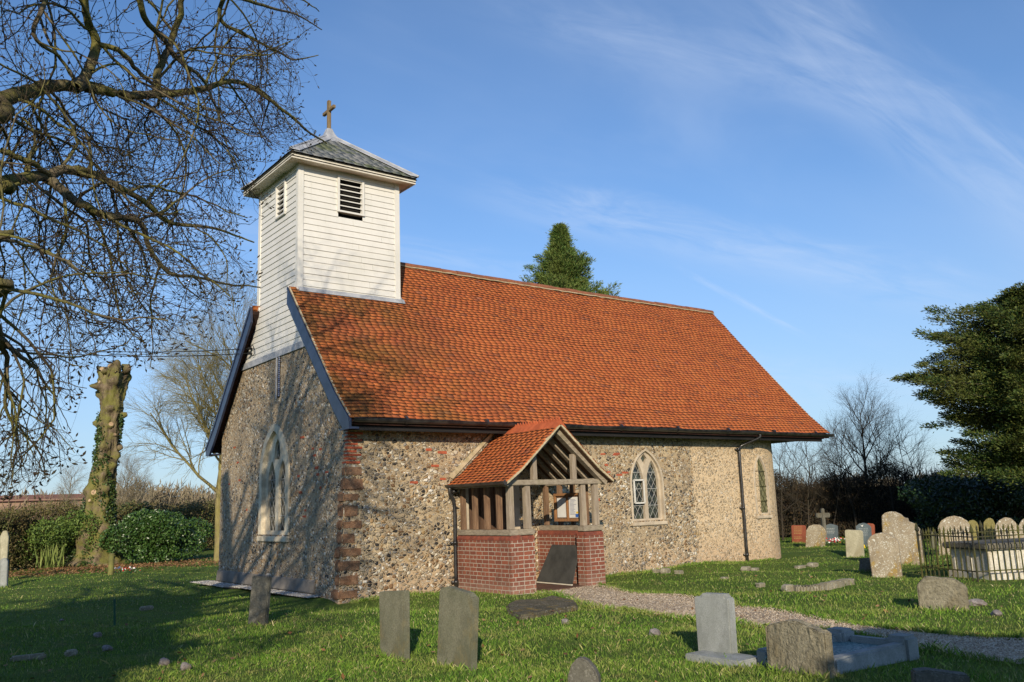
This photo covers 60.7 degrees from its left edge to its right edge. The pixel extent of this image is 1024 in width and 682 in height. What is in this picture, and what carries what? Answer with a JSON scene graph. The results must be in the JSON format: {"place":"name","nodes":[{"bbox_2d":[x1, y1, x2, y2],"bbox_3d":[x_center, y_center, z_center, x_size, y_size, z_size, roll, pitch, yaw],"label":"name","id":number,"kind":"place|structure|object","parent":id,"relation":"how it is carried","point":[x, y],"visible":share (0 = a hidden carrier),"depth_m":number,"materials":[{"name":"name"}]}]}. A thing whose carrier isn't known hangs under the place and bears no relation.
{"place":"outdoors","nodes":[
{"label":"outdoors","id":0,"kind":"place"},
{"bbox_2d":[0,534,1023,681],"bbox_3d":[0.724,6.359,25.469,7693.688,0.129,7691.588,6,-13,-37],"label":"ground","id":1,"kind":"structure","parent":0,"point":[323,604],"depth_m":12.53,"materials":[{"name":"green plant"}]},
{"bbox_2d":[0,558,8,587],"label":"gravestone","id":2,"kind":"object","parent":1,"relation":"on","point":[4,567],"visible":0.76,"depth_m":22.28,"materials":[{"name":"grey stone"}]},
{"bbox_2d":[0,531,8,559],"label":"gravestone","id":3,"kind":"object","parent":1,"relation":"on","point":[4,543],"visible":0.61,"depth_m":24.52,"materials":[{"name":"beige stone"}]},
{"bbox_2d":[10,653,45,661],"bbox_3d":[-5.666,3.709,10.246,0.371,0.070,0.100,5,-13,-34],"label":"stone edging","id":4,"kind":"object","parent":1,"relation":"on","point":[41,656],"visible":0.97,"depth_m":10.22,"materials":[{"name":"grey stone"}]},
{"bbox_2d":[0,494,85,519],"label":"farmhouse","id":5,"kind":"object","parent":1,"relation":"on","point":[30,498],"visible":0.19,"depth_m":110.55,"materials":[{"name":"brown brick"}]},
{"bbox_2d":[34,542,64,567],"bbox_3d":[-15.368,7.118,29.207,1.009,0.938,1.006,0,-11,-12],"label":"iris clump","id":6,"kind":"object","parent":1,"relation":"on","point":[50,558],"visible":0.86,"depth_m":29.11,"materials":[{"name":"green plant"}]},
{"bbox_2d":[8,509,114,565],"bbox_3d":[-15.748,6.840,30.415,3.415,1.993,3.102,-2,-11,2],"label":"privet bush","id":7,"kind":"object","parent":1,"relation":"on","point":[63,535],"visible":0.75,"depth_m":30.11,"materials":[{"name":"green plant"}]},
{"bbox_2d":[43,459,88,514],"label":"distant tree","id":8,"kind":"object","parent":1,"relation":"on","point":[69,489],"visible":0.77,"depth_m":97.37,"materials":[{"name":"brown plant"}]},
{"bbox_2d":[64,649,77,656],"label":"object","id":9,"kind":"object","parent":1,"relation":"on","point":[71,652],"visible":1,"depth_m":10.48,"materials":[{"name":"grey stone"}]},
{"bbox_2d":[59,360,131,567],"bbox_3d":[-15.020,4.473,31.610,2.425,7.571,2.549,6,-13,-37],"label":"pollarded tree","id":10,"kind":"object","parent":1,"relation":"on","point":[99,493],"visible":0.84,"depth_m":31.33,"materials":[{"name":"brown plant"}]},
{"bbox_2d":[93,632,101,637],"bbox_3d":[-5.614,3.985,11.859,0.114,0.083,0.134,6,-13,-37],"label":"rock","id":11,"kind":"object","parent":1,"relation":"on","point":[97,634],"visible":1,"depth_m":11.82,"materials":[{"name":"grey stone"}]},
{"bbox_2d":[0,498,214,570],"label":"field hedge","id":12,"kind":"object","parent":1,"relation":"on","point":[17,522],"visible":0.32,"depth_m":30.98,"materials":[{"name":"brown plant"}]},
{"bbox_2d":[102,645,112,650],"bbox_3d":[-5.118,3.892,11.061,0.150,0.099,0.095,-6,-11,19],"label":"rock","id":13,"kind":"object","parent":1,"relation":"on","point":[107,647],"visible":0.88,"depth_m":11.04,"materials":[{"name":"grey stone"}]},
{"bbox_2d":[3,477,215,520],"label":"woodland","id":14,"kind":"object","parent":1,"relation":"on","point":[175,497],"visible":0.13,"depth_m":114.17,"materials":[{"name":"plant"}]},
{"bbox_2d":[108,553,114,574],"bbox_3d":[-11.424,6.454,24.921,0.164,0.797,0.164,6,-13,-37],"label":"wooden post","id":15,"kind":"object","parent":1,"relation":"on","point":[111,564],"visible":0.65,"depth_m":24.89,"materials":[{"name":"wood"}]},
{"bbox_2d":[113,599,115,625],"bbox_3d":[-6.089,4.184,13.401,0.055,0.457,0.037,1,-11,-15],"label":"garden stake","id":16,"kind":"object","parent":1,"relation":"on","point":[114,609],"visible":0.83,"depth_m":13.40,"materials":[{"name":"green plastic"}]},
{"bbox_2d":[107,566,142,573],"bbox_3d":[-11.163,6.691,25.459,1.023,0.287,0.613,6,-13,-37],"label":"flower bunch","id":17,"kind":"object","parent":1,"relation":"on","point":[125,568],"visible":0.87,"depth_m":25.46,"materials":[{"name":"white plant"}]},
{"bbox_2d":[116,448,149,513],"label":"distant tree","id":18,"kind":"object","parent":1,"relation":"on","point":[128,473],"visible":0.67,"depth_m":99.35,"materials":[{"name":"brown plant"}]},
{"bbox_2d":[118,501,153,555],"bbox_3d":[-15.886,7.687,35.516,2.619,2.307,2.107,6,-13,-37],"label":"holly bush","id":19,"kind":"object","parent":1,"relation":"on","point":[147,507],"visible":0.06,"depth_m":35.59,"materials":[{"name":"green plant"}]},
{"bbox_2d":[116,449,158,508],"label":"distant tree","id":20,"kind":"object","parent":1,"relation":"on","point":[139,489],"visible":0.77,"depth_m":99.21,"materials":[{"name":"brown plant"}]},
{"bbox_2d":[139,605,153,610],"bbox_3d":[-6.432,4.699,15.401,0.100,0.070,0.237,-11,-14,40],"label":"stone edging","id":21,"kind":"object","parent":1,"relation":"on","point":[149,607],"visible":1,"depth_m":15.36,"materials":[{"name":"grey stone"}]},
{"bbox_2d":[98,508,214,563],"bbox_3d":[-12.643,7.016,31.626,3.022,1.984,3.802,-5,-11,16],"label":"laurel bush","id":22,"kind":"object","parent":1,"relation":"on","point":[162,535],"visible":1,"depth_m":30.83,"materials":[{"name":"green plant"}]},
{"bbox_2d":[0,0,326,500],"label":"horse chestnut tree","id":23,"kind":"object","parent":1,"relation":"on","point":[28,93],"visible":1,"depth_m":7.09,"materials":[{"name":"brown plant"}]},
{"bbox_2d":[158,657,169,665],"bbox_3d":[-3.873,3.583,9.743,0.109,0.114,0.149,6,-13,-37],"label":"rock","id":24,"kind":"object","parent":1,"relation":"on","point":[163,661],"visible":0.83,"depth_m":9.71,"materials":[{"name":"grey stone"}]},
{"bbox_2d":[100,251,256,561],"bbox_3d":[-10.050,2.008,31.558,7.846,11.693,7.483,-2,-11,1],"label":"mossy bare tree","id":25,"kind":"object","parent":1,"relation":"on","point":[210,363],"visible":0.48,"depth_m":30.63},
{"bbox_2d":[180,662,191,669],"bbox_3d":[-3.463,3.466,9.309,0.133,0.097,0.108,-3,-11,6],"label":"rock","id":26,"kind":"object","parent":1,"relation":"on","point":[184,665],"visible":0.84,"depth_m":9.27,"materials":[{"name":"grey stone"}]},
{"bbox_2d":[248,575,271,624],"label":"gravestone","id":27,"kind":"object","parent":1,"relation":"on","point":[260,599],"visible":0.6,"depth_m":12.99,"materials":[{"name":"grey stone"}]},
{"bbox_2d":[379,590,409,659],"bbox_3d":[-1.313,3.286,9.790,0.100,0.979,0.472,8,-14,-43],"label":"gravestone","id":28,"kind":"object","parent":1,"relation":"on","point":[394,608],"visible":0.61,"depth_m":9.72,"materials":[{"name":"grey stone"}]},
{"bbox_2d":[437,586,478,670],"bbox_3d":[-0.561,3.066,8.960,0.599,1.066,0.110,-12,-15,44],"label":"gravestone","id":29,"kind":"object","parent":1,"relation":"on","point":[458,626],"visible":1,"depth_m":8.89,"materials":[{"name":"grey stone"}]},
{"bbox_2d":[3,557,1022,681],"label":"fallen leaves","id":30,"kind":"object","parent":1,"relation":"on","point":[121,565],"visible":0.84,"depth_m":27.26,"materials":[{"name":"brown plant"}]},
{"bbox_2d":[205,100,833,603],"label":"church","id":31,"kind":"structure","parent":1,"relation":"on","point":[387,420],"depth_m":19.10,"materials":[{"name":"tile"}]},
{"bbox_2d":[11,344,247,351],"bbox_3d":[-13.200,-0.293,24.006,16.202,2.899,0.020,-8,-12,27],"label":"overhead cable","id":32,"kind":"object","parent":31,"relation":"attached to","point":[165,351],"visible":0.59,"depth_m":21.14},
{"bbox_2d":[21,349,247,356],"bbox_3d":[-13.282,-0.186,24.111,16.470,2.952,0.020,-8,-12,28],"label":"overhead cable","id":33,"kind":"object","parent":31,"relation":"attached to","point":[157,356],"visible":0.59,"depth_m":21.28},
{"bbox_2d":[257,423,289,541],"bbox_3d":[-4.912,2.976,18.530,0.350,2.470,1.640,6,-13,-37],"label":"window","id":34,"kind":"structure","parent":31,"relation":"in","point":[274,470],"depth_m":18.66,"materials":[{"name":"stone"}]},
{"bbox_2d":[468,486,506,529],"bbox_3d":[-0.489,3.890,17.584,1.040,1.980,0.025,6,-13,-37],"label":"door","id":35,"kind":"structure","parent":31,"relation":"in","point":[492,489],"depth_m":17.68,"materials":[{"name":"brown wood"}]},
{"bbox_2d":[536,545,577,585],"bbox_3d":[0.893,4.377,17.154,0.290,0.730,1.120,6,-13,-37],"label":"leaning mat","id":36,"kind":"object","parent":31,"relation":"on","point":[559,565],"visible":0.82,"depth_m":17.09,"materials":[{"name":"black rubber"}]},
{"bbox_2d":[553,493,579,521],"bbox_3d":[1.117,3.301,17.378,0.085,0.550,0.800,6,-13,-37],"label":"notice board","id":37,"kind":"object","parent":31,"relation":"attached to","point":[566,506],"visible":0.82,"depth_m":17.37,"materials":[{"name":"brown wood"}]},
{"bbox_2d":[630,449,667,525],"bbox_3d":[3.061,3.396,20.379,1.120,1.750,0.350,6,-13,-37],"label":"window","id":38,"kind":"structure","parent":31,"relation":"in","point":[646,477],"depth_m":20.38,"materials":[{"name":"stone"}]},
{"bbox_2d":[753,455,771,518],"bbox_3d":[6.410,3.802,22.883,0.640,1.640,0.350,7,-14,-39],"label":"window","id":39,"kind":"structure","parent":31,"relation":"in","point":[762,473],"depth_m":22.85,"materials":[{"name":"stone"}]},
{"bbox_2d":[506,595,577,619],"bbox_3d":[0.464,4.093,13.458,1.106,0.100,2.526,-2,-11,-3],"label":"ledger stone","id":40,"kind":"object","parent":1,"relation":"on","point":[522,609],"visible":0.92,"depth_m":13.05,"materials":[{"name":"grey stone"}]},
{"bbox_2d":[562,619,568,623],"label":"rock","id":41,"kind":"object","parent":1,"relation":"on","point":[566,621],"visible":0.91,"depth_m":11.73,"materials":[{"name":"grey stone"}]},
{"bbox_2d":[519,222,621,295],"bbox_3d":[2.390,1.425,32.830,6.595,12.622,7.135,0,-11,-13],"label":"cypress tree","id":42,"kind":"object","parent":1,"relation":"on","point":[563,263],"visible":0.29,"depth_m":33.32,"materials":[{"name":"green plant"}]},
{"bbox_2d":[568,656,600,681],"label":"gravestone","id":43,"kind":"object","parent":1,"relation":"on","point":[584,669],"visible":1,"depth_m":6.47,"materials":[{"name":"grey stone"}]},
{"bbox_2d":[649,628,660,635],"bbox_3d":[1.681,3.424,10.245,0.130,0.113,0.142,6,-13,-37],"label":"rock","id":44,"kind":"object","parent":1,"relation":"on","point":[654,631],"visible":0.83,"depth_m":10.22,"materials":[{"name":"grey stone"}]},
{"bbox_2d":[660,568,670,572],"bbox_3d":[3.320,4.990,18.949,0.175,0.146,0.195,-10,-13,36],"label":"stone block","id":45,"kind":"object","parent":1,"relation":"on","point":[665,570],"depth_m":18.90,"materials":[{"name":"beige stone"}]},
{"bbox_2d":[674,570,683,573],"bbox_3d":[3.564,4.948,18.698,0.179,0.098,0.146,8,-15,-44],"label":"stone block","id":46,"kind":"object","parent":1,"relation":"on","point":[678,571],"depth_m":18.66,"materials":[{"name":"beige stone"}]},
{"bbox_2d":[685,592,756,667],"bbox_3d":[2.059,2.983,8.644,0.391,0.917,0.748,6,-13,-37],"label":"gravestone","id":47,"kind":"object","parent":1,"relation":"on","point":[715,622],"visible":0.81,"depth_m":8.76,"materials":[{"name":"grey stone"}]},
{"bbox_2d":[740,566,750,570],"bbox_3d":[5.184,5.054,19.375,0.172,0.136,0.242,-12,-15,43],"label":"stone block","id":48,"kind":"object","parent":1,"relation":"on","point":[745,568],"depth_m":19.31,"materials":[{"name":"beige stone"}]},
{"bbox_2d":[755,582,765,587],"bbox_3d":[4.401,4.332,15.501,0.157,0.097,0.122,4,-12,-31],"label":"stone block","id":49,"kind":"object","parent":1,"relation":"on","point":[760,584],"depth_m":15.46,"materials":[{"name":"beige stone"}]},
{"bbox_2d":[781,584,793,591],"bbox_3d":[4.598,4.143,14.617,0.178,0.157,0.148,3,-12,-25],"label":"stone block","id":50,"kind":"object","parent":1,"relation":"on","point":[786,587],"depth_m":14.57,"materials":[{"name":"beige stone"}]},
{"bbox_2d":[772,442,808,539],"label":"bare sapling","id":51,"kind":"object","parent":1,"relation":"on","point":[780,492],"visible":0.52,"depth_m":31.93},
{"bbox_2d":[791,525,805,542],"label":"gravestone","id":52,"kind":"object","parent":1,"relation":"on","point":[798,532],"visible":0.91,"depth_m":28.90,"materials":[{"name":"red stone"}]},
{"bbox_2d":[794,565,805,568],"bbox_3d":[6.438,5.047,19.538,0.301,0.073,0.150,6,-13,-37],"label":"stone block","id":53,"kind":"object","parent":1,"relation":"on","point":[800,566],"depth_m":19.48,"materials":[{"name":"beige stone"}]},
{"bbox_2d":[765,619,835,678],"bbox_3d":[2.575,2.894,7.808,0.132,0.783,0.620,7,-14,-39],"label":"gravestone","id":54,"kind":"object","parent":1,"relation":"on","point":[794,644],"visible":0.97,"depth_m":7.77,"materials":[{"name":"stone"}]},
{"bbox_2d":[773,441,828,524],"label":"bare sapling","id":55,"kind":"object","parent":1,"relation":"on","point":[794,477],"visible":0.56,"depth_m":32.80,"materials":[{"name":"brown plant"}]},
{"bbox_2d":[779,438,835,526],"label":"bare sapling","id":56,"kind":"object","parent":1,"relation":"on","point":[793,499],"visible":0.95,"depth_m":32.16,"materials":[{"name":"brown plant"}]},
{"bbox_2d":[781,426,841,494],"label":"bare sapling","id":57,"kind":"object","parent":1,"relation":"on","point":[823,455],"visible":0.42,"depth_m":33.73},
{"bbox_2d":[806,562,818,566],"bbox_3d":[6.761,5.045,19.694,0.269,0.121,0.183,6,-13,-37],"label":"stone block","id":58,"kind":"object","parent":1,"relation":"on","point":[811,564],"depth_m":19.63,"materials":[{"name":"beige stone"}]},
{"bbox_2d":[806,524,825,547],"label":"gravestone","id":59,"kind":"object","parent":1,"relation":"on","point":[815,534],"visible":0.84,"depth_m":26.39,"materials":[{"name":"stone"}]},
{"bbox_2d":[793,578,848,591],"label":"rough kerb","id":60,"kind":"structure","parent":1,"relation":"on","point":[834,584],"depth_m":14.74,"materials":[{"name":"beige stone"}]},
{"bbox_2d":[815,508,829,543],"bbox_3d":[10.208,6.085,28.652,0.480,1.190,0.160,-1,-11,-7],"label":"stone cross","id":61,"kind":"object","parent":1,"relation":"on","point":[822,515],"visible":0.78,"depth_m":28.66,"materials":[{"name":"grey stone"}]},
{"bbox_2d":[826,524,838,542],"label":"gravestone","id":62,"kind":"object","parent":1,"relation":"on","point":[832,531],"visible":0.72,"depth_m":29.10,"materials":[{"name":"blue stone"}]},
{"bbox_2d":[825,537,844,544],"bbox_3d":[9.947,6.352,27.557,1.851,0.319,0.848,6,-13,-37],"label":"flower bunch","id":63,"kind":"object","parent":1,"relation":"on","point":[830,541],"visible":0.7,"depth_m":27.57,"materials":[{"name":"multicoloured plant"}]},
{"bbox_2d":[800,410,873,524],"bbox_3d":[12.052,4.825,32.664,2.992,5.019,2.930,6,-13,-37],"label":"bare sapling","id":64,"kind":"object","parent":1,"relation":"on","point":[836,506],"visible":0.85,"depth_m":32.30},
{"bbox_2d":[756,626,918,674],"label":"grave kerb","id":65,"kind":"structure","parent":1,"relation":"on","point":[852,652],"depth_m":8.34,"materials":[{"name":"grey stone"}]},
{"bbox_2d":[809,424,866,499],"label":"bare sapling","id":66,"kind":"object","parent":1,"relation":"on","point":[832,459],"visible":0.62,"depth_m":33.27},
{"bbox_2d":[806,405,888,529],"bbox_3d":[12.481,4.733,32.699,2.946,5.183,2.920,6,-13,-37],"label":"bare sapling","id":67,"kind":"object","parent":1,"relation":"on","point":[845,488],"visible":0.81,"depth_m":32.32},
{"bbox_2d":[847,578,854,584],"bbox_3d":[5.939,4.248,15.395,0.154,0.134,0.148,6,-13,-37],"label":"stone block","id":68,"kind":"object","parent":1,"relation":"on","point":[851,580],"depth_m":15.34,"materials":[{"name":"beige stone"}]},
{"bbox_2d":[845,530,864,557],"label":"gravestone","id":69,"kind":"object","parent":1,"relation":"on","point":[854,541],"visible":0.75,"depth_m":22.60,"materials":[{"name":"beige stone"}]},
{"bbox_2d":[814,363,899,486],"bbox_3d":[13.711,4.164,34.025,3.727,6.708,3.505,6,-13,-37],"label":"bare tree","id":70,"kind":"object","parent":1,"relation":"on","point":[859,428],"visible":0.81,"depth_m":34.00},
{"bbox_2d":[856,523,871,545],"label":"gravestone","id":71,"kind":"object","parent":1,"relation":"on","point":[865,528],"visible":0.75,"depth_m":26.27,"materials":[{"name":"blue stone"}]},
{"bbox_2d":[859,558,871,571],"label":"gravestone","id":72,"kind":"object","parent":1,"relation":"on","point":[864,563],"visible":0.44,"depth_m":17.75,"materials":[{"name":"black stone"}]},
{"bbox_2d":[867,523,874,534],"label":"gravestone","id":73,"kind":"object","parent":1,"relation":"on","point":[872,528],"visible":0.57,"depth_m":28.56,"materials":[{"name":"red stone"}]},
{"bbox_2d":[778,473,972,488],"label":"scrub","id":74,"kind":"object","parent":1,"relation":"on","point":[846,485],"visible":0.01,"depth_m":160.13,"materials":[{"name":"plant"}]},
{"bbox_2d":[844,403,907,507],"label":"bare sapling","id":75,"kind":"object","parent":1,"relation":"on","point":[878,446],"visible":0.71,"depth_m":32.95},
{"bbox_2d":[867,533,902,577],"bbox_3d":[7.174,4.250,16.818,0.558,1.109,0.120,-9,-12,32],"label":"gravestone","id":76,"kind":"object","parent":1,"relation":"on","point":[884,553],"visible":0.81,"depth_m":16.79,"materials":[{"name":"stone"}]},
{"bbox_2d":[845,383,934,511],"bbox_3d":[13.494,4.278,32.109,3.366,5.786,3.461,1,-11,-16],"label":"bare sapling","id":77,"kind":"object","parent":1,"relation":"on","point":[877,449],"visible":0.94,"depth_m":32.09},
{"bbox_2d":[774,457,1023,536],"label":"boundary hedge","id":78,"kind":"object","parent":1,"relation":"on","point":[876,510],"visible":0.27,"depth_m":32.52,"materials":[{"name":"green plant"}]},
{"bbox_2d":[882,511,923,564],"bbox_3d":[8.618,4.548,19.358,0.846,1.535,0.130,-9,-13,34],"label":"gravestone","id":79,"kind":"object","parent":1,"relation":"on","point":[899,527],"visible":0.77,"depth_m":19.29,"materials":[{"name":"stone"}]},
{"bbox_2d":[870,404,938,484],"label":"bare sapling","id":80,"kind":"object","parent":1,"relation":"on","point":[901,445],"visible":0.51,"depth_m":33.07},
{"bbox_2d":[875,416,937,524],"bbox_3d":[14.446,4.694,31.450,2.924,4.659,2.361,6,-13,-37],"label":"bare sapling","id":81,"kind":"object","parent":1,"relation":"on","point":[892,444],"visible":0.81,"depth_m":31.40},
{"bbox_2d":[930,532,936,548],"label":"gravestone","id":82,"kind":"object","parent":1,"relation":"on","point":[933,544],"visible":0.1,"depth_m":24.04,"materials":[{"name":"grey stone"}]},
{"bbox_2d":[910,667,969,681],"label":"gravestone","id":83,"kind":"object","parent":1,"relation":"on","point":[923,674],"visible":1,"depth_m":6.38,"materials":[{"name":"grey stone"}]},
{"bbox_2d":[917,576,968,610],"bbox_3d":[5.939,3.602,12.038,0.630,0.711,0.131,-7,-12,25],"label":"gravestone","id":84,"kind":"object","parent":1,"relation":"on","point":[945,592],"visible":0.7,"depth_m":12.01,"materials":[{"name":"stone"}]},
{"bbox_2d":[938,516,970,555],"bbox_3d":[10.604,4.805,20.965,0.781,1.212,0.110,-7,-12,27],"label":"gravestone","id":85,"kind":"object","parent":1,"relation":"on","point":[952,522],"visible":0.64,"depth_m":20.98,"materials":[{"name":"stone"}]},
{"bbox_2d":[887,282,1023,492],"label":"yew tree","id":86,"kind":"object","parent":1,"relation":"on","point":[991,381],"visible":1,"depth_m":24.59,"materials":[{"name":"green plant"}]},
{"bbox_2d":[897,472,1023,539],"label":"evergreen thicket","id":87,"kind":"object","parent":1,"relation":"on","point":[967,499],"visible":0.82,"depth_m":28.36,"materials":[{"name":"green plant"}]},
{"bbox_2d":[915,521,1023,581],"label":"iron railing","id":88,"kind":"object","parent":1,"relation":"on","point":[939,533],"visible":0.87,"depth_m":15.31,"materials":[{"name":"black metal"}]},
{"bbox_2d":[968,520,978,539],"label":"gravestone","id":89,"kind":"object","parent":1,"relation":"on","point":[974,523],"visible":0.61,"depth_m":21.37,"materials":[{"name":"yellow stone"}]},
{"bbox_2d":[969,599,986,605],"bbox_3d":[6.545,3.700,12.330,0.279,0.132,0.157,-6,-11,20],"label":"rock","id":90,"kind":"object","parent":1,"relation":"on","point":[977,602],"visible":0.73,"depth_m":12.28,"materials":[{"name":"grey stone"}]},
{"bbox_2d":[942,538,1023,579],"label":"chest tomb","id":91,"kind":"object","parent":1,"relation":"on","point":[995,555],"visible":0.56,"depth_m":15.20,"materials":[{"name":"white stone"}]},
{"bbox_2d":[984,518,994,539],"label":"gravestone","id":92,"kind":"object","parent":1,"relation":"on","point":[988,522],"visible":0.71,"depth_m":21.20,"materials":[{"name":"yellow stone"}]},
{"bbox_2d":[990,610,1001,615],"bbox_3d":[6.214,3.497,11.218,0.110,0.099,0.170,-2,-11,0],"label":"rock","id":93,"kind":"object","parent":1,"relation":"on","point":[997,612],"visible":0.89,"depth_m":11.18,"materials":[{"name":"grey stone"}]},
{"bbox_2d":[995,517,1017,538],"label":"gravestone","id":94,"kind":"object","parent":1,"relation":"on","point":[1006,521],"visible":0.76,"depth_m":20.41,"materials":[{"name":"stone"}]},
{"bbox_2d":[1018,519,1023,537],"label":"gravestone","id":95,"kind":"object","parent":1,"relation":"on","point":[1020,525],"visible":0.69,"depth_m":20.23,"materials":[{"name":"stone"}]},
{"bbox_2d":[0,0,1023,497],"label":"sky","id":96,"kind":"structure","parent":0,"point":[813,177],"materials":[{"name":"blue"}]},
{"bbox_2d":[542,584,1023,663],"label":"path","id":97,"kind":"structure","parent":0,"point":[758,618],"depth_m":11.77,"materials":[{"name":"grey gravel"}]},
{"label":"gravel strip","id":98,"kind":"structure","parent":0,"visible":0},
{"bbox_2d":[191,580,320,597],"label":"loose pebbles","id":99,"kind":"object","parent":98,"relation":"on","point":[232,585],"visible":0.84,"depth_m":18.66,"materials":[{"name":"grey gravel"}]}
]}

